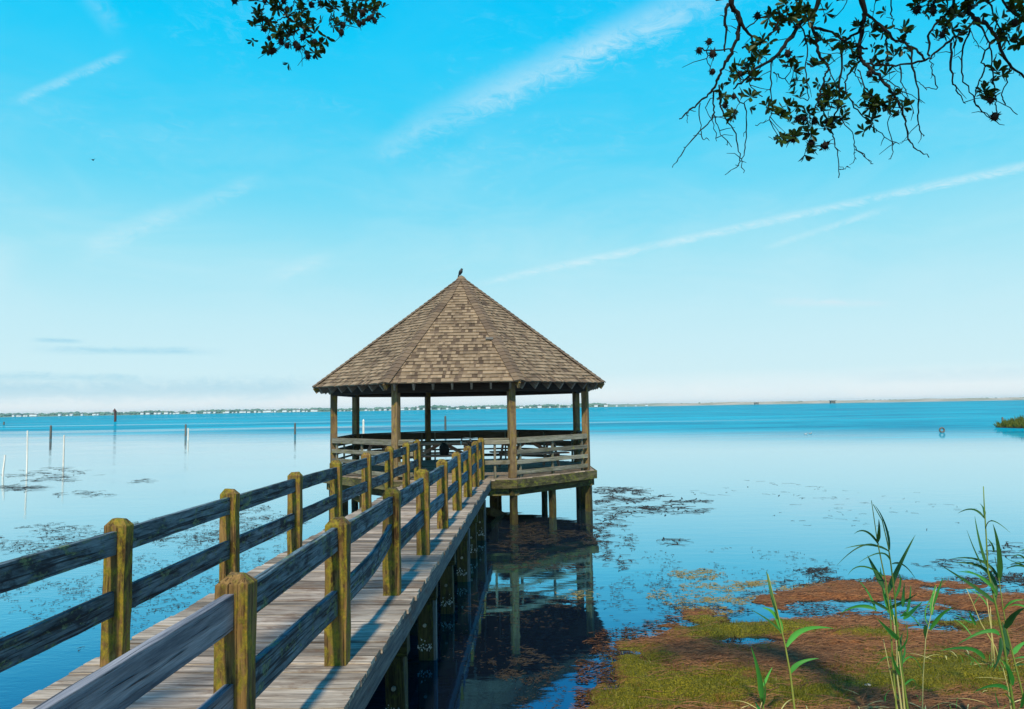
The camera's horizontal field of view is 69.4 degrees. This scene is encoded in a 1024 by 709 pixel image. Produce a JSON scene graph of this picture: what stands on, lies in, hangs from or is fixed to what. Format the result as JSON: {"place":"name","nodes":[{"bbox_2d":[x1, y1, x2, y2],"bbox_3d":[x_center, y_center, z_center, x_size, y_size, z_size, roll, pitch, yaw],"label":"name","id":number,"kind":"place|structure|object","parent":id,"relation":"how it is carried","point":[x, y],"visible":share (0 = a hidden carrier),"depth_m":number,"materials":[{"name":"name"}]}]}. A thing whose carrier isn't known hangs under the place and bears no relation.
{"place":"outdoors","nodes":[
{"label":"outdoors","id":0,"kind":"place"},
{"bbox_2d":[460,437,478,446],"bbox_3d":[-1.060,2.559,18.604,0.496,0.949,1.695,-1,-4,2],"label":"bicycle","id":1,"kind":"object","parent":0,"point":[469,443],"visible":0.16,"depth_m":18.85,"materials":[{"name":"metal"}]},
{"bbox_2d":[0,400,1023,708],"bbox_3d":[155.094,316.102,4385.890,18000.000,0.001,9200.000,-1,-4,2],"label":"water","id":2,"kind":"structure","parent":0,"point":[902,466],"depth_m":19.62,"materials":[{"name":"blue liquid"}]},
{"bbox_2d":[2,455,5,476],"bbox_3d":[-23.233,5.489,33.775,0.166,1.792,0.085,-1,-4,2],"label":"stake","id":3,"kind":"object","parent":2,"relation":"in","point":[3,468],"visible":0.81,"depth_m":33.78,"materials":[{"name":"white wood"}]},
{"bbox_2d":[26,431,27,472],"bbox_3d":[-23.519,5.118,35.848,0.104,2.838,0.078,-1,-4,2],"label":"stake","id":4,"kind":"object","parent":2,"relation":"in","point":[27,454],"visible":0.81,"depth_m":35.84,"materials":[{"name":"white wood"}]},
{"bbox_2d":[49,425,51,438],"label":"mooring post","id":5,"kind":"object","parent":2,"relation":"in","point":[50,435],"visible":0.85,"depth_m":87.04,"materials":[{"name":"grey wood"}]},
{"bbox_2d":[62,435,64,465],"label":"stake","id":6,"kind":"object","parent":2,"relation":"in","point":[63,450],"visible":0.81,"depth_m":40.40,"materials":[{"name":"white wood"}]},
{"bbox_2d":[112,409,116,421],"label":"channel marker","id":7,"kind":"object","parent":2,"relation":"in","point":[115,415],"visible":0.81,"depth_m":281.81,"materials":[{"name":"wood"}]},
{"bbox_2d":[0,438,490,708],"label":"boardwalk","id":8,"kind":"structure","parent":2,"relation":"in","point":[332,611],"depth_m":4.99,"materials":[{"name":"brown wood"}]},
{"bbox_2d":[362,419,364,433],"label":"mooring post","id":9,"kind":"object","parent":2,"relation":"in","point":[363,426],"visible":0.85,"depth_m":81.95,"materials":[{"name":"white wood"}]},
{"bbox_2d":[444,415,446,429],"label":"mooring post","id":10,"kind":"object","parent":2,"relation":"in","point":[445,422],"visible":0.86,"depth_m":96.40,"materials":[{"name":"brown wood"}]},
{"bbox_2d":[312,275,605,524],"bbox_3d":[-1.400,1.454,21.062,7.910,7.486,7.905,-1,-4,2],"label":"gazebo","id":11,"kind":"object","parent":2,"relation":"in","point":[460,336],"visible":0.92,"depth_m":18.87,"materials":[{"name":"brown wood"}]},
{"bbox_2d":[357,439,425,458],"bbox_3d":[-3.639,2.955,21.987,1.600,0.772,1.800,-2,-4,16],"label":"picnic table","id":12,"kind":"object","parent":11,"relation":"on","point":[371,446],"visible":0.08,"depth_m":21.56,"materials":[{"name":"brown wood"}]},
{"bbox_2d":[410,441,472,468],"bbox_3d":[-1.901,2.799,20.232,1.855,0.772,1.662,-1,-4,2],"label":"picnic table","id":13,"kind":"object","parent":11,"relation":"on","point":[436,445],"visible":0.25,"depth_m":20.22,"materials":[{"name":"brown wood"}]},
{"bbox_2d":[439,441,449,454],"bbox_3d":[-1.790,2.474,19.589,0.270,0.376,0.280,-1,-4,2],"label":"bag","id":14,"kind":"object","parent":13,"relation":"on","point":[444,449],"visible":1,"depth_m":19.49,"materials":[{"name":"black fabric"}]},
{"bbox_2d":[489,440,569,466],"bbox_3d":[0.462,2.782,20.551,1.800,0.772,1.600,0,-4,-18],"label":"picnic table","id":15,"kind":"object","parent":11,"relation":"on","point":[505,453],"visible":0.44,"depth_m":20.48,"materials":[{"name":"brown wood"}]},
{"bbox_2d":[0,467,1023,708],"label":"floating weed","id":16,"kind":"object","parent":2,"relation":"on","point":[826,570],"visible":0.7,"depth_m":13.01,"materials":[{"name":"brown plant"}]},
{"bbox_2d":[555,568,840,615],"bbox_3d":[2.800,3.491,10.983,4.043,0.012,2.464,1,-5,-28],"label":"shallow weed","id":17,"kind":"object","parent":2,"relation":"on","point":[707,598],"visible":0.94,"depth_m":10.92,"materials":[{"name":"brown plant"}]},
{"bbox_2d":[0,0,1023,413],"label":"sky","id":18,"kind":"structure","parent":0,"point":[241,225],"materials":[{"name":"blue"}]},
{"bbox_2d":[3,397,1023,416],"bbox_3d":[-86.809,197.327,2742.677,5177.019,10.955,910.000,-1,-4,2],"label":"shore","id":19,"kind":"structure","parent":0,"point":[816,402],"depth_m":2297.53,"materials":[{"name":"green plant"}]},
{"bbox_2d":[0,397,1023,416],"bbox_3d":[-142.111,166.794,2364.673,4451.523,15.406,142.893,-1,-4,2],"label":"woods","id":20,"kind":"object","parent":19,"relation":"on","point":[421,407],"visible":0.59,"depth_m":2345.17,"materials":[{"name":"green plant"}]},
{"bbox_2d":[575,575,1023,708],"bbox_3d":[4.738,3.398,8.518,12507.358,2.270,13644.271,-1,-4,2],"label":"ground","id":21,"kind":"structure","parent":0,"point":[745,630],"depth_m":7.70,"materials":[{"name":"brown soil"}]},
{"bbox_2d":[231,0,388,69],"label":"overhanging tree","id":22,"kind":"object","parent":21,"relation":"on","point":[279,34],"visible":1,"depth_m":4.62,"materials":[{"name":"green plant"}]},
{"bbox_2d":[751,647,771,708],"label":"reed","id":23,"kind":"object","parent":21,"relation":"on","point":[762,689],"visible":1,"depth_m":5.90,"materials":[{"name":"green plant"}]},
{"bbox_2d":[750,570,833,708],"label":"reed","id":24,"kind":"object","parent":21,"relation":"on","point":[791,639],"visible":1,"depth_m":5.90,"materials":[{"name":"green plant"}]},
{"bbox_2d":[568,573,1023,708],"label":"wrack straw","id":25,"kind":"object","parent":21,"relation":"on","point":[930,703],"visible":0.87,"depth_m":8.02,"materials":[{"name":"brown plant"}]},
{"bbox_2d":[672,0,1023,177],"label":"overhanging tree","id":26,"kind":"object","parent":21,"relation":"on","point":[876,101],"visible":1,"depth_m":4.14,"materials":[{"name":"green plant"}]},
{"bbox_2d":[734,650,1023,708],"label":"dead leaves","id":27,"kind":"object","parent":21,"relation":"on","point":[910,702],"visible":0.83,"depth_m":6.50,"materials":[{"name":"brown plant"}]},
{"bbox_2d":[838,500,922,708],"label":"reed","id":28,"kind":"object","parent":21,"relation":"on","point":[900,656],"visible":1,"depth_m":5.79,"materials":[{"name":"green plant"}]},
{"bbox_2d":[922,579,951,708],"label":"reed","id":29,"kind":"object","parent":21,"relation":"on","point":[937,618],"visible":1,"depth_m":6.33,"materials":[{"name":"green plant"}]},
{"bbox_2d":[871,652,1019,708],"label":"young shoots","id":30,"kind":"object","parent":21,"relation":"on","point":[962,660],"visible":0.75,"depth_m":7.21,"materials":[{"name":"green plant"}]},
{"bbox_2d":[953,588,1001,667],"bbox_3d":[4.639,2.757,7.470,0.393,0.824,0.331,0,-4,-18],"label":"reed","id":31,"kind":"object","parent":21,"relation":"on","point":[992,645],"visible":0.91,"depth_m":7.36,"materials":[{"name":"green plant"}]},
{"bbox_2d":[940,486,1023,708],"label":"reed","id":32,"kind":"object","parent":21,"relation":"on","point":[1005,646],"visible":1,"depth_m":5.64,"materials":[{"name":"green plant"}]},
{"bbox_2d":[1004,549,1023,658],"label":"reed","id":33,"kind":"object","parent":21,"relation":"on","point":[1020,564],"visible":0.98,"depth_m":6.08,"materials":[{"name":"green plant"}]},
{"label":"islet ground","id":34,"kind":"structure","parent":0,"visible":0},
{"bbox_2d":[993,414,1023,427],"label":"marsh grass","id":35,"kind":"structure","parent":34,"relation":"on","point":[1016,423],"depth_m":71.47,"materials":[{"name":"green plant"}]}
]}

